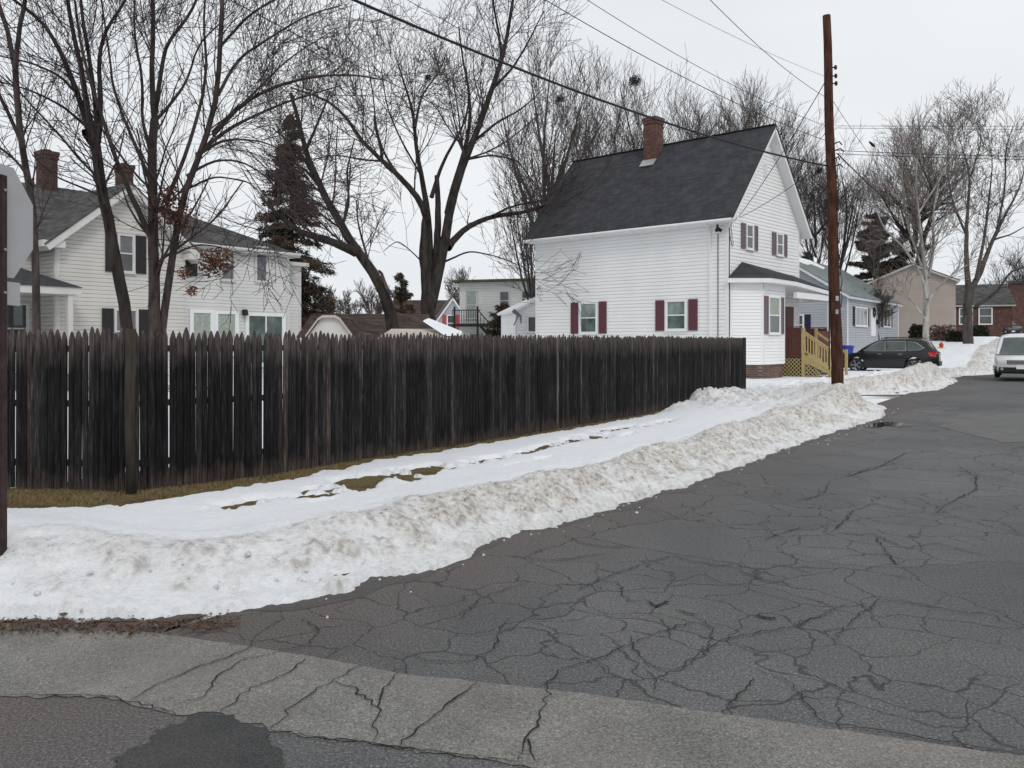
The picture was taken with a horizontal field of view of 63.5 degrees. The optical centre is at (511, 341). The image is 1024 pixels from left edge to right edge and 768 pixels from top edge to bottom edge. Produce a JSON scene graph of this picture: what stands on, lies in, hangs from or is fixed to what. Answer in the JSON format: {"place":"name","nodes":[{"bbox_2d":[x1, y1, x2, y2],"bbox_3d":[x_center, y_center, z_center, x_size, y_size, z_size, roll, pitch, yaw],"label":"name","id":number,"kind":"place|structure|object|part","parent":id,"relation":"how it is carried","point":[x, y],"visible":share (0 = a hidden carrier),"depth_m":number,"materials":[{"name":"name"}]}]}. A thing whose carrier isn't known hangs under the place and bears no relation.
{"place":"outdoors","nodes":[
{"label":"outdoors","id":0,"kind":"place"},
{"bbox_2d":[5,621,174,633],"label":"cross street","id":1,"kind":"structure","parent":0,"point":[118,625],"depth_m":4.88,"materials":[{"name":"grey asphalt"}]},
{"bbox_2d":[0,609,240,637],"bbox_3d":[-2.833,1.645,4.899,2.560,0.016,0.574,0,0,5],"label":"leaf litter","id":2,"kind":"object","parent":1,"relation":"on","point":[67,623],"visible":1,"depth_m":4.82,"materials":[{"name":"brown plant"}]},
{"bbox_2d":[7,391,906,614],"bbox_3d":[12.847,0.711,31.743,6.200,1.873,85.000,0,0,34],"label":"lawn","id":3,"kind":"structure","parent":0,"point":[364,483],"depth_m":9.26,"materials":[{"name":"brown plant"}]},
{"bbox_2d":[7,326,745,494],"bbox_3d":[0.642,0.800,16.861,4.474,1.931,24.537,0,0,44],"label":"stockade fence","id":4,"kind":"object","parent":3,"relation":"on","point":[97,420],"visible":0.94,"depth_m":10.34,"materials":[{"name":"brown wood"}]},
{"bbox_2d":[841,83,999,340],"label":"birch tree","id":5,"kind":"object","parent":3,"relation":"on","point":[925,276],"visible":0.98,"depth_m":52.75,"materials":[{"name":"white plant"}]},
{"bbox_2d":[10,338,957,631],"bbox_3d":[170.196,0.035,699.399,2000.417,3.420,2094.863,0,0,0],"label":"ground","id":6,"kind":"structure","parent":0,"point":[874,398],"depth_m":23.82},
{"bbox_2d":[0,164,32,555],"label":"stop sign","id":7,"kind":"object","parent":6,"relation":"on","point":[16,226],"visible":0.89,"depth_m":5.59,"materials":[{"name":"metal"}]},
{"bbox_2d":[0,0,117,338],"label":"bare tree","id":8,"kind":"object","parent":6,"relation":"on","point":[20,133],"visible":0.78,"depth_m":12.61,"materials":[{"name":"brown plant"}]},
{"bbox_2d":[0,0,216,332],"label":"bare tree","id":9,"kind":"object","parent":6,"relation":"on","point":[95,137],"visible":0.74,"depth_m":13.10,"materials":[{"name":"brown plant"}]},
{"bbox_2d":[7,149,308,390],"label":"house","id":10,"kind":"structure","parent":6,"relation":"on","point":[77,290],"depth_m":30.47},
{"bbox_2d":[0,0,488,337],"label":"bare tree","id":11,"kind":"object","parent":6,"relation":"on","point":[157,319],"visible":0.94,"depth_m":13.53,"materials":[{"name":"brown plant"}]},
{"bbox_2d":[148,185,200,233],"bbox_3d":[-5.590,-2.160,13.579,0.827,0.808,0.612,0,0,20],"label":"leaf cluster","id":12,"kind":"object","parent":11,"relation":"attached to","point":[172,201],"visible":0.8,"depth_m":13.55,"materials":[{"name":"brown plant"}]},
{"bbox_2d":[176,265,192,279],"bbox_3d":[-5.154,-1.079,13.006,0.271,0.247,0.226,0,0,41],"label":"leaf cluster","id":13,"kind":"object","parent":11,"relation":"attached to","point":[181,272],"visible":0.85,"depth_m":12.98,"materials":[{"name":"brown plant"}]},
{"bbox_2d":[185,285,197,295],"bbox_3d":[-5.042,-0.794,13.006,0.206,0.189,0.206,0,0,0],"label":"leaf cluster","id":14,"kind":"object","parent":11,"relation":"attached to","point":[191,289],"visible":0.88,"depth_m":12.97,"materials":[{"name":"brown plant"}]},
{"bbox_2d":[195,247,234,277],"bbox_3d":[-4.640,-1.240,12.994,0.608,0.504,0.489,0,0,0],"label":"leaf cluster","id":15,"kind":"object","parent":11,"relation":"hanging from","point":[215,262],"visible":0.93,"depth_m":12.93,"materials":[{"name":"brown plant"}]},
{"bbox_2d":[253,111,339,328],"bbox_3d":[-10.762,-4.527,39.912,5.942,13.367,6.201,0,0,-36],"label":"spruce tree","id":16,"kind":"object","parent":6,"relation":"on","point":[306,293],"visible":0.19,"depth_m":39.64,"materials":[{"name":"green plant"}]},
{"bbox_2d":[160,0,457,330],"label":"bare tree","id":17,"kind":"object","parent":6,"relation":"on","point":[390,314],"visible":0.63,"depth_m":24.32,"materials":[{"name":"brown plant"}]},
{"bbox_2d":[376,270,396,297],"bbox_3d":[-3.647,-1.667,24.088,0.609,0.823,0.268,0,0,0],"label":"broken branch","id":18,"kind":"object","parent":17,"relation":"hanging from","point":[390,292],"visible":1,"depth_m":24.07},
{"bbox_2d":[425,73,432,80],"bbox_3d":[-2.724,-8.610,26.992,0.303,0.251,0.290,0,0,0],"label":"nest","id":19,"kind":"object","parent":17,"relation":"attached to","point":[429,76],"visible":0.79,"depth_m":26.96,"materials":[{"name":"brown plant"}]},
{"bbox_2d":[310,284,339,313],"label":"bare tree","id":20,"kind":"object","parent":6,"relation":"on","point":[332,291],"visible":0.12,"depth_m":89.81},
{"bbox_2d":[305,315,366,344],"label":"garden shed","id":21,"kind":"structure","parent":6,"relation":"on","point":[337,325],"depth_m":23.95,"materials":[{"name":"white"}]},
{"bbox_2d":[331,287,364,313],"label":"bare tree","id":22,"kind":"object","parent":6,"relation":"on","point":[348,308],"visible":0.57,"depth_m":94.55,"materials":[{"name":"grey plant"}]},
{"bbox_2d":[296,313,433,338],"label":"garage","id":23,"kind":"structure","parent":6,"relation":"on","point":[369,324],"depth_m":27.27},
{"bbox_2d":[353,279,392,313],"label":"bare tree","id":24,"kind":"object","parent":6,"relation":"on","point":[377,308],"visible":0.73,"depth_m":84.35,"materials":[{"name":"grey plant"}]},
{"bbox_2d":[391,272,416,313],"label":"pine tree","id":25,"kind":"object","parent":6,"relation":"on","point":[403,294],"visible":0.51,"depth_m":59.76,"materials":[{"name":"green plant"}]},
{"bbox_2d":[381,318,462,338],"bbox_3d":[-2.388,0.515,21.253,2.150,2.300,2.600,0,0,-10],"label":"lean to","id":26,"kind":"object","parent":6,"relation":"on","point":[441,329],"visible":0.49,"depth_m":21.23,"materials":[{"name":"beige"}]},
{"bbox_2d":[228,0,618,322],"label":"bare tree","id":27,"kind":"object","parent":6,"relation":"on","point":[432,259],"visible":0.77,"depth_m":36.31,"materials":[{"name":"brown plant"}]},
{"bbox_2d":[394,300,459,315],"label":"house","id":28,"kind":"structure","parent":6,"relation":"on","point":[417,304],"depth_m":97.70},
{"bbox_2d":[436,296,459,329],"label":"house","id":29,"kind":"structure","parent":6,"relation":"on","point":[444,315],"depth_m":72.15,"materials":[{"name":"white"}]},
{"bbox_2d":[444,266,473,305],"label":"bare tree","id":30,"kind":"object","parent":6,"relation":"on","point":[455,287],"visible":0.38,"depth_m":89.63,"materials":[{"name":"grey plant"}]},
{"bbox_2d":[452,278,530,337],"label":"apartment house","id":31,"kind":"structure","parent":6,"relation":"on","point":[480,299],"depth_m":61.24,"materials":[{"name":"grey"}]},
{"bbox_2d":[483,303,509,338],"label":"evergreen shrub","id":32,"kind":"object","parent":6,"relation":"on","point":[494,323],"visible":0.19,"depth_m":54.84,"materials":[{"name":"green plant"}]},
{"bbox_2d":[0,336,999,625],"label":"snow bank","id":33,"kind":"structure","parent":6,"relation":"on","point":[334,538],"depth_m":7.53,"materials":[{"name":"white snow"}]},
{"bbox_2d":[0,386,898,632],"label":"snow lumps","id":34,"kind":"object","parent":33,"relation":"on","point":[215,586],"visible":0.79,"depth_m":6.63,"materials":[{"name":"white snow"}]},
{"bbox_2d":[843,345,854,353],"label":"wheelie bin","id":35,"kind":"object","parent":33,"relation":"on","point":[850,348],"visible":0.2,"depth_m":45.72,"materials":[{"name":"blue plastic"}]},
{"bbox_2d":[843,337,941,370],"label":"parked car","id":36,"kind":"object","parent":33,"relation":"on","point":[898,352],"visible":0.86,"depth_m":41.08,"materials":[{"name":"black paint"}]},
{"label":"side window","id":37,"kind":"part","parent":36,"relation":"part of","materials":[{"name":"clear glass"}]},
{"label":"side window","id":38,"kind":"part","parent":36,"relation":"part of","materials":[{"name":"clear glass"}]},
{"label":"side window","id":39,"kind":"part","parent":36,"relation":"part of","materials":[{"name":"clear glass"}]},
{"bbox_2d":[497,297,534,338],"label":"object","id":40,"kind":"structure","parent":6,"relation":"on","point":[516,319],"depth_m":44.14,"materials":[{"name":"white"}]},
{"bbox_2d":[486,131,565,299],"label":"bare tree","id":41,"kind":"object","parent":6,"relation":"on","point":[531,281],"visible":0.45,"depth_m":46.74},
{"bbox_2d":[456,0,647,223],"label":"bare tree","id":42,"kind":"object","parent":6,"relation":"on","point":[576,128],"visible":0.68,"depth_m":49.33,"materials":[{"name":"plant"}]},
{"bbox_2d":[555,95,563,102],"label":"nest","id":43,"kind":"object","parent":42,"relation":"attached to","point":[559,101],"visible":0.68,"depth_m":49.93,"materials":[{"name":"brown plant"}]},
{"bbox_2d":[523,46,707,178],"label":"bare tree","id":44,"kind":"object","parent":6,"relation":"on","point":[631,142],"visible":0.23,"depth_m":52.48,"materials":[{"name":"plant"}]},
{"bbox_2d":[629,74,641,85],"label":"nest","id":45,"kind":"object","parent":44,"relation":"attached to","point":[634,78],"visible":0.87,"depth_m":53.85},
{"bbox_2d":[523,116,847,378],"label":"house","id":46,"kind":"structure","parent":6,"relation":"on","point":[664,240],"depth_m":35.72,"materials":[{"name":"white"}]},
{"bbox_2d":[230,0,579,165],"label":"overhead wire","id":47,"kind":"object","parent":46,"relation":"attached to","point":[400,87],"visible":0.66,"depth_m":21.29,"materials":[{"name":"metal"}]},
{"bbox_2d":[628,85,744,148],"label":"bare tree","id":48,"kind":"object","parent":6,"relation":"on","point":[687,120],"visible":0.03,"depth_m":59.96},
{"bbox_2d":[661,69,843,214],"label":"bare tree","id":49,"kind":"object","parent":6,"relation":"on","point":[748,113],"visible":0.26,"depth_m":62.58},
{"bbox_2d":[790,140,868,263],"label":"bare tree","id":50,"kind":"object","parent":6,"relation":"on","point":[823,222],"visible":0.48,"depth_m":67.32,"materials":[{"name":"plant"}]},
{"bbox_2d":[823,14,844,383],"bbox_3d":[9.318,-4.003,24.000,0.615,10.900,0.340,0,0,0],"label":"utility pole","id":51,"kind":"object","parent":6,"relation":"on","point":[835,334],"visible":0.99,"depth_m":23.89,"materials":[{"name":"brown wood"}]},
{"bbox_2d":[352,0,826,166],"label":"overhead cable","id":52,"kind":"object","parent":51,"relation":"attached to","point":[508,64],"visible":0.98,"depth_m":16.47,"materials":[{"name":"metal"}]},
{"bbox_2d":[546,0,825,140],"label":"overhead wire","id":53,"kind":"object","parent":51,"relation":"attached to","point":[672,71],"visible":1,"depth_m":18.11,"materials":[{"name":"metal"}]},
{"bbox_2d":[588,0,825,125],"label":"overhead wire","id":54,"kind":"object","parent":51,"relation":"attached to","point":[692,63],"visible":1,"depth_m":17.84,"materials":[{"name":"metal"}]},
{"bbox_2d":[663,0,822,75],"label":"overhead wire","id":55,"kind":"object","parent":51,"relation":"attached to","point":[734,36],"visible":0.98,"depth_m":18.44,"materials":[{"name":"metal"}]},
{"bbox_2d":[710,0,824,96],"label":"overhead wire","id":56,"kind":"object","parent":51,"relation":"attached to","point":[761,48],"visible":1,"depth_m":18.39,"materials":[{"name":"metal"}]},
{"bbox_2d":[739,84,823,215],"bbox_3d":[9.001,-6.210,28.299,0.026,2.570,8.607,0,0,-1],"label":"overhead wire","id":57,"kind":"object","parent":51,"relation":"attached to","point":[785,147],"visible":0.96,"depth_m":27.11,"materials":[{"name":"metal"}]},
{"bbox_2d":[739,160,825,217],"bbox_3d":[9.035,-5.063,28.300,0.020,0.406,8.603,0,0,-1],"label":"overhead wire","id":58,"kind":"object","parent":51,"relation":"attached to","point":[785,190],"visible":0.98,"depth_m":27.33,"materials":[{"name":"rubber"}]},
{"bbox_2d":[833,101,917,212],"bbox_3d":[17.666,-7.577,38.500,0.016,1.251,33.471,0,0,30],"label":"overhead wire","id":59,"kind":"object","parent":51,"relation":"attached to","point":[865,149],"visible":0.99,"depth_m":29.78,"materials":[{"name":"metal"}]},
{"bbox_2d":[837,153,917,219],"bbox_3d":[17.729,-6.615,38.500,0.040,2.377,33.411,0,0,30],"label":"overhead wire","id":60,"kind":"object","parent":51,"relation":"attached to","point":[870,185],"visible":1,"depth_m":30.23,"materials":[{"name":"rubber"}]},
{"bbox_2d":[836,153,1023,159],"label":"overhead wire","id":61,"kind":"object","parent":51,"relation":"attached to","point":[932,157],"visible":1,"depth_m":24.67,"materials":[{"name":"metal"}]},
{"bbox_2d":[837,150,1023,156],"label":"overhead wire","id":62,"kind":"object","parent":51,"relation":"attached to","point":[930,154],"visible":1,"depth_m":24.67,"materials":[{"name":"metal"}]},
{"bbox_2d":[861,128,1023,129],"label":"overhead wire","id":63,"kind":"object","parent":51,"relation":"attached to","point":[969,129],"visible":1,"depth_m":25.00,"materials":[{"name":"metal"}]},
{"bbox_2d":[797,117,884,270],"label":"bare tree","id":64,"kind":"object","parent":6,"relation":"on","point":[846,240],"visible":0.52,"depth_m":69.51,"materials":[{"name":"plant"}]},
{"bbox_2d":[799,257,903,357],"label":"house","id":65,"kind":"structure","parent":6,"relation":"on","point":[860,321],"depth_m":50.18,"materials":[{"name":"blue"}]},
{"bbox_2d":[848,212,905,282],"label":"pine tree","id":66,"kind":"object","parent":6,"relation":"on","point":[862,275],"visible":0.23,"depth_m":91.40,"materials":[{"name":"green plant"}]},
{"bbox_2d":[863,276,898,339],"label":"bare tree","id":67,"kind":"object","parent":6,"relation":"on","point":[887,298],"visible":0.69,"depth_m":53.82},
{"bbox_2d":[838,163,935,277],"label":"bare tree","id":68,"kind":"object","parent":6,"relation":"on","point":[874,258],"visible":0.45,"depth_m":84.90,"materials":[{"name":"grey plant"}]},
{"bbox_2d":[883,229,915,264],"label":"pine tree","id":69,"kind":"object","parent":6,"relation":"on","point":[903,254],"visible":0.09,"depth_m":95.42,"materials":[{"name":"green plant"}]},
{"bbox_2d":[866,263,959,338],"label":"house","id":70,"kind":"structure","parent":6,"relation":"on","point":[942,307],"depth_m":64.54,"materials":[{"name":"beige"}]},
{"bbox_2d":[907,323,922,338],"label":"shrub","id":71,"kind":"object","parent":6,"relation":"on","point":[915,330],"visible":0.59,"depth_m":59.99,"materials":[{"name":"green plant"}]},
{"bbox_2d":[848,95,1000,264],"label":"bare tree","id":72,"kind":"object","parent":6,"relation":"on","point":[901,226],"visible":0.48,"depth_m":65.41,"materials":[{"name":"brown plant"}]},
{"bbox_2d":[929,324,956,340],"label":"shrub","id":73,"kind":"object","parent":6,"relation":"on","point":[939,333],"visible":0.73,"depth_m":61.96,"materials":[{"name":"brown plant"}]},
{"bbox_2d":[945,330,962,341],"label":"shrub","id":74,"kind":"object","parent":6,"relation":"on","point":[953,336],"visible":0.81,"depth_m":59.98,"materials":[{"name":"green plant"}]},
{"bbox_2d":[917,75,1023,343],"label":"bare tree","id":75,"kind":"object","parent":6,"relation":"on","point":[967,322],"visible":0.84,"depth_m":54.89,"materials":[{"name":"plant"}]},
{"bbox_2d":[973,325,989,336],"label":"shrub","id":76,"kind":"object","parent":6,"relation":"on","point":[980,330],"visible":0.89,"depth_m":69.82,"materials":[{"name":"green plant"}]},
{"bbox_2d":[956,284,1015,336],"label":"house","id":77,"kind":"structure","parent":6,"relation":"on","point":[994,313],"depth_m":76.51,"materials":[{"name":"red brick"}]},
{"bbox_2d":[980,277,1013,295],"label":"bare tree","id":78,"kind":"object","parent":6,"relation":"on","point":[993,283],"visible":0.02,"depth_m":100.01,"materials":[{"name":"grey plant"}]},
{"bbox_2d":[987,252,1023,288],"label":"bare tree","id":79,"kind":"object","parent":6,"relation":"on","point":[1012,277],"visible":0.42,"depth_m":110.23,"materials":[{"name":"grey plant"}]},
{"bbox_2d":[1008,281,1023,332],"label":"brick building","id":80,"kind":"structure","parent":6,"relation":"on","point":[1018,312],"depth_m":104.50,"materials":[{"name":"red brick"}]},
{"bbox_2d":[0,365,1023,767],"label":"road","id":81,"kind":"structure","parent":0,"point":[960,657],"depth_m":5.08,"materials":[{"name":"grey asphalt"}]},
{"bbox_2d":[114,712,284,767],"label":"dark asphalt patch","id":82,"kind":"object","parent":81,"relation":"on","point":[204,740],"visible":1,"depth_m":3.37,"materials":[{"name":"grey asphalt"}]},
{"bbox_2d":[7,407,888,621],"bbox_3d":[1.446,1.663,13.792,30.476,0.001,11.098,0,0,-35],"label":"damp edge","id":83,"kind":"object","parent":81,"relation":"on","point":[368,586],"visible":0.28,"depth_m":5.75,"materials":[{"name":"grey asphalt"}]},
{"bbox_2d":[0,622,1023,767],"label":"worn asphalt strip","id":84,"kind":"object","parent":81,"relation":"on","point":[485,720],"visible":1,"depth_m":3.72,"materials":[{"name":"grey asphalt"}]},
{"bbox_2d":[6,451,1023,761],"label":"road cracks","id":85,"kind":"object","parent":81,"relation":"on","point":[572,665],"visible":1,"depth_m":4.11,"materials":[{"name":"black asphalt"}]},
{"bbox_2d":[15,414,1021,748],"bbox_3d":[1.319,1.659,10.159,27.059,0.013,14.244,0,0,-31],"label":"grit","id":86,"kind":"object","parent":81,"relation":"on","point":[529,626],"visible":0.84,"depth_m":5.67,"materials":[{"name":"grey gravel"}]},
{"bbox_2d":[864,422,912,427],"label":"puddle","id":87,"kind":"object","parent":81,"relation":"on","point":[881,424],"visible":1,"depth_m":16.50,"materials":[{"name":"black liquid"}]},
{"bbox_2d":[939,413,1023,441],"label":"pale asphalt patch","id":88,"kind":"object","parent":81,"relation":"on","point":[1004,427],"visible":1,"depth_m":16.34,"materials":[{"name":"grey asphalt"}]},
{"bbox_2d":[989,332,1023,376],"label":"parked car","id":89,"kind":"object","parent":81,"relation":"on","point":[1009,357],"visible":1,"depth_m":35.15,"materials":[{"name":"white paint"}]},
{"bbox_2d":[1003,322,1021,333],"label":"parked car","id":90,"kind":"object","parent":81,"relation":"on","point":[1016,328],"visible":0.36,"depth_m":75.63,"materials":[{"name":"grey paint"}]},
{"bbox_2d":[0,0,1023,313],"label":"sky","id":91,"kind":"structure","parent":0,"point":[887,54],"materials":[{"name":"white"}]},
{"bbox_2d":[408,0,679,131],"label":"overhead wire","id":92,"kind":"object","parent":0,"point":[503,52],"visible":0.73,"depth_m":23.49,"materials":[{"name":"metal"}]},
{"bbox_2d":[815,167,823,173],"bbox_3d":[11.159,-6.176,30.007,0.332,0.283,0.332,0,0,-23],"label":"nest","id":93,"kind":"object","parent":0,"point":[819,170],"visible":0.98,"depth_m":29.96,"materials":[{"name":"brown plant"}]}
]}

